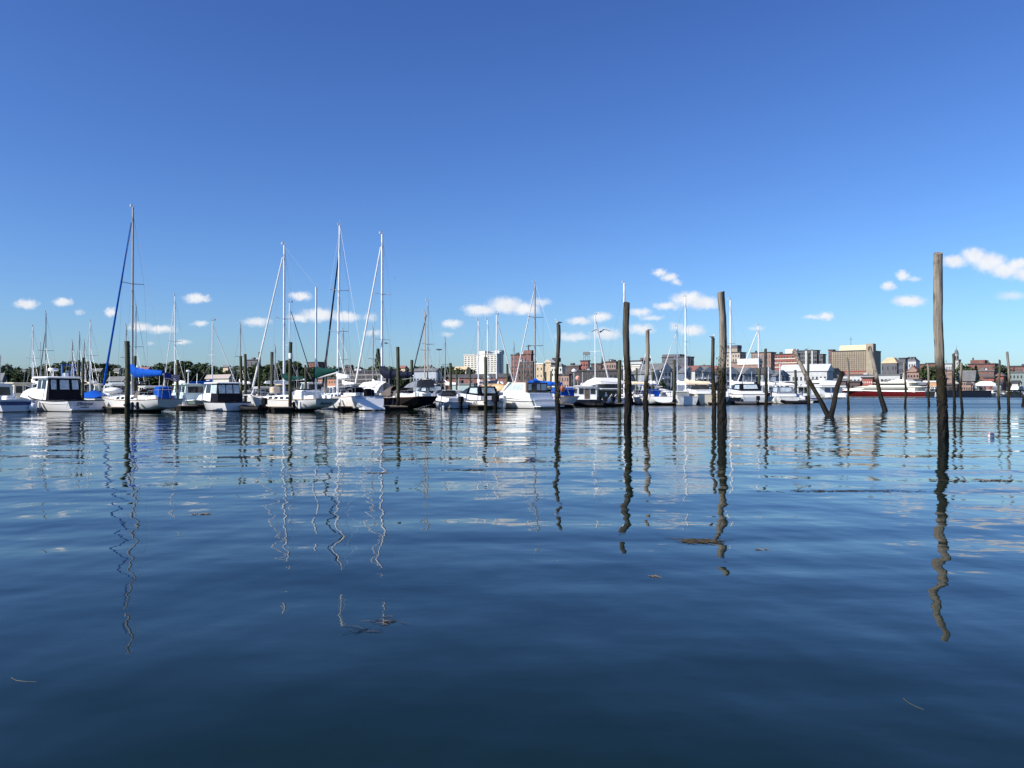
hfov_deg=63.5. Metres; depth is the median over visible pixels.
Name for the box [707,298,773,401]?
sailboat
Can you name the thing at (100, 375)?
hill tree
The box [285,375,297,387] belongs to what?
hill tree
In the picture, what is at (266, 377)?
hill tree
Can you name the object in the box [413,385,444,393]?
cabin cruiser
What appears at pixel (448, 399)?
motorboat
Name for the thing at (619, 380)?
dock pile
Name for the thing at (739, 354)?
tower block
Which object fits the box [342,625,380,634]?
seaweed clump
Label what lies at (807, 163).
sky
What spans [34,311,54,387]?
sailboat
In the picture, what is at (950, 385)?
wharf shed
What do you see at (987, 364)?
brick hotel
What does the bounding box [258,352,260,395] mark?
dock pile
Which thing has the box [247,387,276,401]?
motorboat
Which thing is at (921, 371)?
city tree
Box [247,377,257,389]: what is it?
hill tree
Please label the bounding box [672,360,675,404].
dock pile
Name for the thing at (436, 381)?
sailboat
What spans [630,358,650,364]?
grey block
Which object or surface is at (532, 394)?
motor cruiser
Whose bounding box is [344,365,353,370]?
hill house
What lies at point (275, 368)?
sailboat
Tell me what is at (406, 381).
hill tree
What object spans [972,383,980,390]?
wharf shed
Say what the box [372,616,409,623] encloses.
seaweed clump
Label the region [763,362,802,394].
sailboat
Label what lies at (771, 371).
condominium
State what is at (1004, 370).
city tree
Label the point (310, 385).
motorboat
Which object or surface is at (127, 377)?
dock pile
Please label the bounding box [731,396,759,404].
inflatable dinghy
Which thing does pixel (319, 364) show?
brick mill
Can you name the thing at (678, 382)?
sailboat
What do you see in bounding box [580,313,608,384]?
sailboat
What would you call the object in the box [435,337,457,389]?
sailboat
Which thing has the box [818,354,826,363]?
dark tower
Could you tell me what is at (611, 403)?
inflatable dinghy
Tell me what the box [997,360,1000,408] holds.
timber pile
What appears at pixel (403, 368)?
hill house
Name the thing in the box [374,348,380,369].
evergreen tree
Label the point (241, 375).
dock pile
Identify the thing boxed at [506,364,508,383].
dock pile
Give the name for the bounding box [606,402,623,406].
floating dock
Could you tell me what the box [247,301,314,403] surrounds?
sailboat
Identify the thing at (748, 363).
arched block
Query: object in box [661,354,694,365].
office block
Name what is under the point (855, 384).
brick shed
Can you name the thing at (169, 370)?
hill tree
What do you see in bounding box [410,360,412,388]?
dock pile
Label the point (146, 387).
motorboat
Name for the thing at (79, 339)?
sailboat
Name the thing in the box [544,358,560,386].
beige block
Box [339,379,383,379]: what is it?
window
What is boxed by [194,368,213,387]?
hill tree
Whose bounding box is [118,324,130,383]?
sailboat
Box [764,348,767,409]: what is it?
timber pile
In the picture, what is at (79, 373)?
dock pile
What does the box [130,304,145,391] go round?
sailboat
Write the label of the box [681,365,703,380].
condominium
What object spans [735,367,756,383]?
condominium
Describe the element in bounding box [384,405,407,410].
floating dock
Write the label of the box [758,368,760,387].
dock pile
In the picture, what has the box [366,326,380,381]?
sailboat
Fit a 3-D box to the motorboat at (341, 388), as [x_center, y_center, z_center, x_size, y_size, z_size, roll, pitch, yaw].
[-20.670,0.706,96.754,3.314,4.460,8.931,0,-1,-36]
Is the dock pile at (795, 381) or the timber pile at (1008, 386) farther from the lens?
the dock pile at (795, 381)
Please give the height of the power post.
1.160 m
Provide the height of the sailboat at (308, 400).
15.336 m
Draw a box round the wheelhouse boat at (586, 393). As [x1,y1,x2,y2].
[574,376,602,402]
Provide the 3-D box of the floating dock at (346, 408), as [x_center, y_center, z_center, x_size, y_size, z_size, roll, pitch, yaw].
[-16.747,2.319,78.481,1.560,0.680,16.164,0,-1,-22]
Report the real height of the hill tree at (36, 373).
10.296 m
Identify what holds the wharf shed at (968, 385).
on the ground
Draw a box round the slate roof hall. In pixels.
[957,370,977,390]
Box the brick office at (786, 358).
[774,349,799,369]
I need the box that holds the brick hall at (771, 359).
[750,351,776,369]
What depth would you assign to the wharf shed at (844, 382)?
306.60 m
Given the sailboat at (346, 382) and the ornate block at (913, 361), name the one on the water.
the sailboat at (346, 382)
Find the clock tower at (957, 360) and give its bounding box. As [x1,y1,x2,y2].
[954,346,960,383]
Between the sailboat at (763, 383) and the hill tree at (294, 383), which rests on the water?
the sailboat at (763, 383)
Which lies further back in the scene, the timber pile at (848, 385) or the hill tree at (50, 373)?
the hill tree at (50, 373)
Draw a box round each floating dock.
[101,405,130,411]
[103,404,204,407]
[171,404,198,409]
[250,404,293,411]
[324,406,358,410]
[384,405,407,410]
[468,404,493,408]
[560,404,573,407]
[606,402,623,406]
[659,402,674,405]
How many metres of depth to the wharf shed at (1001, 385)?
304.44 m
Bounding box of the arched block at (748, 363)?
[731,358,762,367]
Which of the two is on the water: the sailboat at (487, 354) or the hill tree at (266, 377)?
the sailboat at (487, 354)
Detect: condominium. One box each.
[631,370,661,390]
[638,363,671,389]
[669,364,681,390]
[676,366,691,390]
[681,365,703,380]
[701,367,711,388]
[715,367,739,390]
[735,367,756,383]
[752,367,774,390]
[771,370,789,388]
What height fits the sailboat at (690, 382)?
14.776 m
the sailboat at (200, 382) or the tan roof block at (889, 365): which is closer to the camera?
the sailboat at (200, 382)
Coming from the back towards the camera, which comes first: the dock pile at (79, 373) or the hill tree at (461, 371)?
the hill tree at (461, 371)
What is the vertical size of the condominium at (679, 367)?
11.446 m
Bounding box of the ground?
[87,384,1006,390]
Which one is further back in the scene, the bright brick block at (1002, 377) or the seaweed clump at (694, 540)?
the bright brick block at (1002, 377)
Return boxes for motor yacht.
[801,378,846,397]
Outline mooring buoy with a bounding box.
[988,432,994,437]
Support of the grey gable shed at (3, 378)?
on the ground
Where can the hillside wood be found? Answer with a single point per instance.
(264, 369)
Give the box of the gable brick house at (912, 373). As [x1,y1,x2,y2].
[906,366,920,378]
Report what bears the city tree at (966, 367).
on the ground
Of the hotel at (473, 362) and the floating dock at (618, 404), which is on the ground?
the hotel at (473, 362)
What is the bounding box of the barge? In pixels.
[947,387,991,396]
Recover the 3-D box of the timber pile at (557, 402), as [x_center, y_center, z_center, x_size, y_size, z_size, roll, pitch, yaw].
[2.552,0.094,45.992,0.326,6.982,0.385,0,-1,-21]
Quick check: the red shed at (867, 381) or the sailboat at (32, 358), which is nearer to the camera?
the sailboat at (32, 358)
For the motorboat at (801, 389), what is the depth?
128.87 m
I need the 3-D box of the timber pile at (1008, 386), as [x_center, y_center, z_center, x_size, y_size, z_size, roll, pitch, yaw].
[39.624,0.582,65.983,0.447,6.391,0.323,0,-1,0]
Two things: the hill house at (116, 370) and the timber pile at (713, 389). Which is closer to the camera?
the timber pile at (713, 389)
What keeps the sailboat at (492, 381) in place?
on the water
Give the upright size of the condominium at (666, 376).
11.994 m
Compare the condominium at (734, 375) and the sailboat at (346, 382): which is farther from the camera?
the condominium at (734, 375)
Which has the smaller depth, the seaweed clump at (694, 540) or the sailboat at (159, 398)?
the seaweed clump at (694, 540)
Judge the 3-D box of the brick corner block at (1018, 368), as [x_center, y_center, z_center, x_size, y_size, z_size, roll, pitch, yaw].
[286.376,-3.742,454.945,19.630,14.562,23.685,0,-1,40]
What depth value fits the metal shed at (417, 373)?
318.38 m
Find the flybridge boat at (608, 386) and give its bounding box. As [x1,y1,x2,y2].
[582,378,624,405]
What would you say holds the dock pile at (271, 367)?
in the water
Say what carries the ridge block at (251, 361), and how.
on the ground
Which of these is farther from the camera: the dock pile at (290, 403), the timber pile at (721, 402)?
the dock pile at (290, 403)
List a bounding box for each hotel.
[464,350,503,373]
[967,358,998,369]
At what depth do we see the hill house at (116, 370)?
376.07 m
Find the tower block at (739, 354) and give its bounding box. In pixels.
[726,345,746,366]
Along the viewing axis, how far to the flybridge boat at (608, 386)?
98.80 m
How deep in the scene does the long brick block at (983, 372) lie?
402.90 m
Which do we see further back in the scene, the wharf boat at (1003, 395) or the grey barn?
the grey barn
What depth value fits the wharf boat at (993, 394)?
258.17 m
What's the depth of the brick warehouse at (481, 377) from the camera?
329.05 m
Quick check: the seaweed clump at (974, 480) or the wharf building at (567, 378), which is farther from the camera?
the wharf building at (567, 378)
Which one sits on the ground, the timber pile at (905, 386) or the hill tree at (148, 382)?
the hill tree at (148, 382)
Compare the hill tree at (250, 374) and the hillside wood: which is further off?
the hillside wood
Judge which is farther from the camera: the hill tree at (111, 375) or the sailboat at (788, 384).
the hill tree at (111, 375)
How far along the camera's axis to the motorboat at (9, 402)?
65.94 m
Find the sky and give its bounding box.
[0,0,1023,372]
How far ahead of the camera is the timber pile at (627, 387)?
40.37 m
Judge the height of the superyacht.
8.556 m
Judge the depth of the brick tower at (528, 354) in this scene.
526.79 m
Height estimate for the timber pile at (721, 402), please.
7.727 m
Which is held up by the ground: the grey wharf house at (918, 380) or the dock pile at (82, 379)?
the grey wharf house at (918, 380)
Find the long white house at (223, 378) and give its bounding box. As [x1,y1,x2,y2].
[204,374,233,381]
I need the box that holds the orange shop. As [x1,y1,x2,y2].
[923,381,935,387]
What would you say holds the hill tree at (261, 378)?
on the ground
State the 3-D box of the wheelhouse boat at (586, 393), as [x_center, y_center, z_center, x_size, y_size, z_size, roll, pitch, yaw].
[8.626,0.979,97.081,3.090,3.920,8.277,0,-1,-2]
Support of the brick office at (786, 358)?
on the ground
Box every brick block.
[580,352,590,369]
[590,358,602,369]
[602,359,617,369]
[945,369,955,383]
[978,368,998,388]
[995,372,1006,389]
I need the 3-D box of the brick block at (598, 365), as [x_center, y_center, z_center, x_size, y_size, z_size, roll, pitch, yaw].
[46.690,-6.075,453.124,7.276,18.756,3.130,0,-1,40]
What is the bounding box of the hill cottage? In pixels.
[222,365,230,373]
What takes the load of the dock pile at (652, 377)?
in the water
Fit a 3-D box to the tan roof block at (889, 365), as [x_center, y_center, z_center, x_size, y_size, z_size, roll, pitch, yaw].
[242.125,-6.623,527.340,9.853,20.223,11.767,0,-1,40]
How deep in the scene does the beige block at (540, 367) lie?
431.13 m
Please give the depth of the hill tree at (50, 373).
331.37 m
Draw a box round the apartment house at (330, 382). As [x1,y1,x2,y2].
[318,377,336,390]
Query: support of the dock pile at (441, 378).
in the water
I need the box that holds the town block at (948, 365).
[945,363,952,368]
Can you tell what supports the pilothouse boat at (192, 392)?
on the water
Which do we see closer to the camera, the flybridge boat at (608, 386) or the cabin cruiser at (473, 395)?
the cabin cruiser at (473, 395)
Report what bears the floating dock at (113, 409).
on the water
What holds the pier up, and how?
in the water
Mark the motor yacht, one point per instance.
(824, 387)
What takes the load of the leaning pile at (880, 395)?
in the water
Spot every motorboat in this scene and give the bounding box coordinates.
[0,355,36,411]
[84,378,104,399]
[94,373,103,390]
[103,372,130,395]
[138,376,159,390]
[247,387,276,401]
[279,384,296,394]
[300,382,323,393]
[324,383,351,393]
[435,390,469,408]
[632,385,655,393]
[662,378,698,404]
[726,378,740,404]
[769,376,800,390]
[789,386,816,399]
[796,394,813,403]
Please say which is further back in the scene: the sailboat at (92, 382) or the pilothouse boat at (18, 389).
the sailboat at (92, 382)
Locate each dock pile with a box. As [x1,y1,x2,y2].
[78,360,80,391]
[81,357,84,399]
[123,341,129,412]
[133,356,136,393]
[176,360,178,398]
[239,356,242,399]
[243,354,246,401]
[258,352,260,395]
[270,352,273,395]
[288,342,292,406]
[304,365,306,388]
[324,360,326,393]
[395,347,399,405]
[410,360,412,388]
[441,366,442,389]
[449,363,451,389]
[469,368,470,386]
[483,357,487,408]
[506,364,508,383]
[617,360,621,402]
[635,368,637,390]
[651,369,653,388]
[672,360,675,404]
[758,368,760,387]
[794,370,796,393]
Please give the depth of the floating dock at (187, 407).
74.35 m
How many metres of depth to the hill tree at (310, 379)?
356.06 m
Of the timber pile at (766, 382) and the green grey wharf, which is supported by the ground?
the green grey wharf
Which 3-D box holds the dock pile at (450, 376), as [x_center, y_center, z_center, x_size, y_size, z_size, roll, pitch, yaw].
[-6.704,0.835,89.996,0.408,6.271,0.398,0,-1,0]
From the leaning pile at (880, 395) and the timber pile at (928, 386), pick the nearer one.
the leaning pile at (880, 395)
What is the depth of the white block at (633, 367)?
442.27 m
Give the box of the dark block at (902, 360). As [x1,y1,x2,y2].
[898,358,908,378]
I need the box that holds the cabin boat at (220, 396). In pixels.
[197,382,250,410]
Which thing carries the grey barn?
on the ground
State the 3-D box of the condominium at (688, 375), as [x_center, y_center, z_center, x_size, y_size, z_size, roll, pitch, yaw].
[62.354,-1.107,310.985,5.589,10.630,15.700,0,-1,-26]
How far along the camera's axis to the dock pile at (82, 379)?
89.91 m
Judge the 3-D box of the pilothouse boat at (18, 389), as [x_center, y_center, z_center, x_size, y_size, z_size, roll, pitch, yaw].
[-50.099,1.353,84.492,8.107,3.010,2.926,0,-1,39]
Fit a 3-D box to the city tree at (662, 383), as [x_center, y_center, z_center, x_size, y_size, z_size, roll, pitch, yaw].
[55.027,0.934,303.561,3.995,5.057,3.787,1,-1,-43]
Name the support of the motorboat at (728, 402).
on the water
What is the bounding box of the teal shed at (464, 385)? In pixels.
[452,377,477,390]
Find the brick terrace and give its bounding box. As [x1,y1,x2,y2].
[565,363,581,373]
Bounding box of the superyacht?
[842,374,934,396]
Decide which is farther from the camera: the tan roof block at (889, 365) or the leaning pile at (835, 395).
the tan roof block at (889, 365)
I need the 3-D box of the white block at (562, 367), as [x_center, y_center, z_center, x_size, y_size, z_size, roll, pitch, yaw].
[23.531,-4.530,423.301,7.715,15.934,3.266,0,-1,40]
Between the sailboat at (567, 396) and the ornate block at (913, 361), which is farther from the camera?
the ornate block at (913, 361)
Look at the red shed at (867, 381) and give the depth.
313.18 m
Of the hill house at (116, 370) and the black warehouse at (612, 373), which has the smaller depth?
the black warehouse at (612, 373)
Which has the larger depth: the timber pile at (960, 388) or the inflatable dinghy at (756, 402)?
the inflatable dinghy at (756, 402)
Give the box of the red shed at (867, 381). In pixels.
[861,377,874,385]
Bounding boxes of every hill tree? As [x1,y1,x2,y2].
[4,369,18,381]
[12,370,29,381]
[25,370,44,380]
[42,369,60,375]
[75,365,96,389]
[94,371,113,383]
[99,373,119,383]
[137,377,157,385]
[145,367,173,385]
[179,365,200,383]
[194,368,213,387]
[232,372,249,386]
[243,369,257,386]
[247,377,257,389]
[257,372,274,386]
[260,373,276,386]
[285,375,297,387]
[297,370,309,385]
[308,372,314,381]
[400,377,409,385]
[453,367,465,373]
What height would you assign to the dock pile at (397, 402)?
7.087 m
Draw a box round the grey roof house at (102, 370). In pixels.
[91,368,104,389]
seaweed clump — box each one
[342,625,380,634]
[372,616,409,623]
[675,538,733,544]
[759,489,920,492]
[929,480,1021,481]
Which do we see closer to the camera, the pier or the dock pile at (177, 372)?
the dock pile at (177, 372)
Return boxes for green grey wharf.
[1010,371,1023,389]
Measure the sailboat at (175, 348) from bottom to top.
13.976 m
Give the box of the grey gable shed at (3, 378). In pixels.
[0,373,7,382]
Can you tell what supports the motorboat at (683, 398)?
on the water
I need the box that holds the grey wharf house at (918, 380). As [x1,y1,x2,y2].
[913,379,924,381]
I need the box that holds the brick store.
[983,377,996,390]
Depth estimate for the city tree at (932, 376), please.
414.45 m
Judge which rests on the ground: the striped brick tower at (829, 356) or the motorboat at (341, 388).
the striped brick tower at (829, 356)
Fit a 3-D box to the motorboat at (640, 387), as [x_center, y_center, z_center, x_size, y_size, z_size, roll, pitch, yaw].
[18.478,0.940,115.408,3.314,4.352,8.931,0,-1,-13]
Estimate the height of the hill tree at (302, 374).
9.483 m
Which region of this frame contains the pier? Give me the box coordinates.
[1000,386,1023,396]
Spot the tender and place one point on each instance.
(499, 387)
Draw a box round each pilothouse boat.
[7,382,34,399]
[172,370,205,403]
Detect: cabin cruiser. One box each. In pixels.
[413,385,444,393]
[456,386,506,408]
[684,375,716,404]
[727,376,764,401]
[763,387,799,403]
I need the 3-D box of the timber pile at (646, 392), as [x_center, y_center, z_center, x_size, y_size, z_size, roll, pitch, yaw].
[9.126,0.016,56.025,0.496,7.328,0.394,0,-1,41]
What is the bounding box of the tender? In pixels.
[481,383,504,390]
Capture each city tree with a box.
[656,380,665,388]
[916,365,934,378]
[923,367,935,380]
[955,365,973,382]
[974,365,982,389]
[992,365,1014,383]
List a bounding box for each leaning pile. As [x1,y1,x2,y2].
[792,349,828,415]
[828,371,844,415]
[868,346,887,411]
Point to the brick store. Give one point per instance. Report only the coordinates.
(992, 379)
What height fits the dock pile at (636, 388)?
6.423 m
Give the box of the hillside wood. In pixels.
[1,360,475,385]
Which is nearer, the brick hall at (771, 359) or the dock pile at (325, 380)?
the dock pile at (325, 380)
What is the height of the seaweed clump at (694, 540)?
0.014 m
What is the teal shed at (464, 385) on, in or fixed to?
on the ground
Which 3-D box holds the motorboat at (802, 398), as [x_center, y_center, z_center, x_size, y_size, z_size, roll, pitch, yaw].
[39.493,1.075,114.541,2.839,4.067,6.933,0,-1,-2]
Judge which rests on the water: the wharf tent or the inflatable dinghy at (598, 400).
the inflatable dinghy at (598, 400)
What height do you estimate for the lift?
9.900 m
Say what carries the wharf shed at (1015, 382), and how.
on the ground
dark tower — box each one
[799,349,820,363]
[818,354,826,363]
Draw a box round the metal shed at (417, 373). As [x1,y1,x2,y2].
[408,368,440,390]
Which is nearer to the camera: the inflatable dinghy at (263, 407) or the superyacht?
the inflatable dinghy at (263, 407)
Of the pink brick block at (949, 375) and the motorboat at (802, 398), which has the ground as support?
the pink brick block at (949, 375)
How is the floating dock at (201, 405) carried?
on the water
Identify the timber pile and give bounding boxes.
[555,323,560,420]
[623,302,631,424]
[643,330,649,415]
[711,337,715,416]
[716,291,726,427]
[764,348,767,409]
[807,352,809,408]
[846,357,849,408]
[903,362,906,407]
[927,364,929,406]
[933,252,948,439]
[952,353,955,410]
[959,362,963,412]
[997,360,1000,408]
[1006,351,1010,411]
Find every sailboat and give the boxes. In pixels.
[24,325,39,387]
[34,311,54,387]
[66,338,76,376]
[72,330,88,391]
[80,338,92,389]
[81,318,101,391]
[101,204,182,411]
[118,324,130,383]
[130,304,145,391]
[163,294,185,385]
[187,317,235,383]
[231,320,251,397]
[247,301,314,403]
[250,239,338,410]
[266,344,282,388]
[321,223,384,410]
[331,328,354,385]
[355,231,437,408]
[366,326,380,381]
[413,299,458,402]
[414,310,436,378]
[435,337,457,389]
[461,317,491,391]
[472,318,503,391]
[478,313,513,383]
[505,342,518,381]
[515,281,579,403]
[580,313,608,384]
[605,281,643,401]
[632,354,672,404]
[656,325,693,390]
[660,293,729,401]
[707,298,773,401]
[737,323,797,401]
[762,364,778,390]
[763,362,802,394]
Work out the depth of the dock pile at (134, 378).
83.89 m
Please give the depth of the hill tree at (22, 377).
323.89 m
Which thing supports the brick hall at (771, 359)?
on the ground
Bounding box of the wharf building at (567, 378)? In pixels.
[559,374,571,386]
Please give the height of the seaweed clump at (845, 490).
0.014 m
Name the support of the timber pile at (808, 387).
in the water
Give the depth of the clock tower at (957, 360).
601.34 m
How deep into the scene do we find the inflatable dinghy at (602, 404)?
89.75 m
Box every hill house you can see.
[113,368,121,373]
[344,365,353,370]
[400,366,407,370]
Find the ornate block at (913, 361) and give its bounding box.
[907,357,919,369]
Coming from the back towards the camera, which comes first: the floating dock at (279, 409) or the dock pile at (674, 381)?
the dock pile at (674, 381)
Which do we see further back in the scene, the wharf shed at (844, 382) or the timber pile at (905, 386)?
the wharf shed at (844, 382)
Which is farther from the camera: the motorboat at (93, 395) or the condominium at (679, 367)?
the condominium at (679, 367)
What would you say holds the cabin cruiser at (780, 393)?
on the water
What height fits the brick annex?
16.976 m
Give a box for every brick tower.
[510,345,533,381]
[828,349,835,363]
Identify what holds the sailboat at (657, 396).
on the water
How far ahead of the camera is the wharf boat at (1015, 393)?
258.51 m
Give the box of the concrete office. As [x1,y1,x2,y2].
[831,339,880,378]
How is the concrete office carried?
on the ground
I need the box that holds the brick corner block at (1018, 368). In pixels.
[1010,364,1023,370]
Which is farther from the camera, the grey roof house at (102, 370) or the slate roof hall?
the grey roof house at (102, 370)
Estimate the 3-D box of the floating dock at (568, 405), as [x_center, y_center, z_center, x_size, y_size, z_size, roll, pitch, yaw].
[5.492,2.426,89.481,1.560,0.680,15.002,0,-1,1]
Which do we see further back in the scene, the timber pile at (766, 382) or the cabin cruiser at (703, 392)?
the cabin cruiser at (703, 392)
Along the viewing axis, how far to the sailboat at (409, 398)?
77.99 m
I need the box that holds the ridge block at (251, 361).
[247,358,257,366]
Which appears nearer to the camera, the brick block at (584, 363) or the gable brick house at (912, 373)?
the gable brick house at (912, 373)
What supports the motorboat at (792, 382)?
on the water
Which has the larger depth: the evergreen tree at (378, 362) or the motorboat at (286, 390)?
the evergreen tree at (378, 362)
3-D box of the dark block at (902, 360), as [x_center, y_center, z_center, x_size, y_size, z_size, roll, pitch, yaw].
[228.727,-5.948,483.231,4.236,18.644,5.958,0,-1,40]
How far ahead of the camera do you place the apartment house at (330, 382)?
305.95 m
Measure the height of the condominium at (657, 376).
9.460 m
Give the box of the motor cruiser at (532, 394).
[482,358,564,408]
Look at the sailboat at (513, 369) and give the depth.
125.02 m
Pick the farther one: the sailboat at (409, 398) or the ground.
the ground
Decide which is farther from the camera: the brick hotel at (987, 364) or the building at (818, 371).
the brick hotel at (987, 364)
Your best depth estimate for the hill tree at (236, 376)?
336.53 m
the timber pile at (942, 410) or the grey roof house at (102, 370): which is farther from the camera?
the grey roof house at (102, 370)
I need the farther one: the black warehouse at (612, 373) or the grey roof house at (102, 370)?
the grey roof house at (102, 370)
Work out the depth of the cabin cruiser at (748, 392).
105.55 m
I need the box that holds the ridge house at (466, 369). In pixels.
[454,366,468,373]
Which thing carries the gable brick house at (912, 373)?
on the ground
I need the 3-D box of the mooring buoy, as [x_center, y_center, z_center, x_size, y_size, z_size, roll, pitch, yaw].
[16.797,1.810,28.984,0.210,0.240,0.205,0,-1,0]
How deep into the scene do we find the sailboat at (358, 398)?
73.87 m
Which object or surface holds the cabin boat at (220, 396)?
on the water
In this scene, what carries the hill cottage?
on the ground
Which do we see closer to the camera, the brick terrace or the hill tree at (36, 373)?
the hill tree at (36, 373)
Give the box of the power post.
[182,393,187,405]
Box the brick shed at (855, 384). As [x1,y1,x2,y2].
[850,381,861,387]
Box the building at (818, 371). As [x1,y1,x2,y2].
[780,364,833,385]
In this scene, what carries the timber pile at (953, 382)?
in the water
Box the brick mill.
[306,361,323,367]
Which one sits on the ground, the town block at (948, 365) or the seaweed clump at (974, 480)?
the town block at (948, 365)
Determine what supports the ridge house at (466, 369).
on the ground
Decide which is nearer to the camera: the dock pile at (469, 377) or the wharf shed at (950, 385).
the dock pile at (469, 377)
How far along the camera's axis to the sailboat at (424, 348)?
101.99 m
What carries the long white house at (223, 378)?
on the ground
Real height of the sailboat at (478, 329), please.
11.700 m
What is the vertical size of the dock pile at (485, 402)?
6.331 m
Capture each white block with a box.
[550,364,565,386]
[631,365,640,370]
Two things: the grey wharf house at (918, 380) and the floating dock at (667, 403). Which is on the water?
the floating dock at (667, 403)
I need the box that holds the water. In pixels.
[0,397,1023,767]
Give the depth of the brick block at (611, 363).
462.45 m
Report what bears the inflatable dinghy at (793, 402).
on the water
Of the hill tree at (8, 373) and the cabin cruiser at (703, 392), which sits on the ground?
the hill tree at (8, 373)
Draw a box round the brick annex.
[517,359,536,381]
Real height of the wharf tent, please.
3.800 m
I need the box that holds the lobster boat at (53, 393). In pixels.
[20,342,104,411]
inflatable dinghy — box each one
[239,398,267,410]
[573,396,600,406]
[576,396,606,406]
[586,396,614,405]
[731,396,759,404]
[780,396,806,403]
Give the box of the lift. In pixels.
[61,364,81,376]
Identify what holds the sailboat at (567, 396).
on the water
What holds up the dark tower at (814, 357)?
on the ground
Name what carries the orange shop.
on the ground
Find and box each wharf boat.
[992,390,1006,396]
[995,391,1006,396]
[1006,385,1023,396]
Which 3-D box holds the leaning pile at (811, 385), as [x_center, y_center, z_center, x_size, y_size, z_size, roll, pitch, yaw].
[20.574,0.418,56.083,0.457,5.849,4.465,0,-1,-22]
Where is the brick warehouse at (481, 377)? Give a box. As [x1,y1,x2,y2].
[446,373,511,389]
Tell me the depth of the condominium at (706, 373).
303.89 m
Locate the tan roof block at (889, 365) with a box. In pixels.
[881,358,898,373]
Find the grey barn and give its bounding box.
[107,376,124,383]
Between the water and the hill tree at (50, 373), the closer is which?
the water
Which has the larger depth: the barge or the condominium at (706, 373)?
the condominium at (706, 373)
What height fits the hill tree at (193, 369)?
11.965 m
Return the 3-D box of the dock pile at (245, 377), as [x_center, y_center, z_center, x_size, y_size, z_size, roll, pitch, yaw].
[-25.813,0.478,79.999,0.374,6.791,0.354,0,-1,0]
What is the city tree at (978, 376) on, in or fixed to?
on the ground
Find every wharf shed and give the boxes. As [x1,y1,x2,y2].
[833,378,847,388]
[947,384,958,390]
[965,382,972,390]
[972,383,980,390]
[993,382,1004,389]
[1010,380,1021,385]
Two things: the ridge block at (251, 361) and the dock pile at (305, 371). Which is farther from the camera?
the ridge block at (251, 361)
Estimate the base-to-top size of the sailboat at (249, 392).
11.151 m
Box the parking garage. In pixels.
[333,369,391,385]
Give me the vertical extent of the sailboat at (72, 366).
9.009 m
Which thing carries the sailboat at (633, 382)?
on the water
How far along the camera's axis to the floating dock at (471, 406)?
77.32 m
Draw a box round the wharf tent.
[975,381,995,389]
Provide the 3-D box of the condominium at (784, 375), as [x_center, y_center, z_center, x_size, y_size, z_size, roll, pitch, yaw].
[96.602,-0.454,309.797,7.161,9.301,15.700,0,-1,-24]
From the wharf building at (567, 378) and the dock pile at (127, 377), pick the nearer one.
the dock pile at (127, 377)
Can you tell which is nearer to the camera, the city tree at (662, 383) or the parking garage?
the city tree at (662, 383)
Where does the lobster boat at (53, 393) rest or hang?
on the water
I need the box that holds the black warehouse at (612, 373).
[570,367,622,390]
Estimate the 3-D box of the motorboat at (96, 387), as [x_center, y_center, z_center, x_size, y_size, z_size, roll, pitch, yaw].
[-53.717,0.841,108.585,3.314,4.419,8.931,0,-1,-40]
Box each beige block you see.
[536,363,544,380]
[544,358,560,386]
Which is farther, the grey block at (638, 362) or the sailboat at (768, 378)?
the grey block at (638, 362)
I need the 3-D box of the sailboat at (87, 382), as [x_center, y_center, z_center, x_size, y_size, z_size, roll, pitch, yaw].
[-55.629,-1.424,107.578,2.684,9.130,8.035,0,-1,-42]

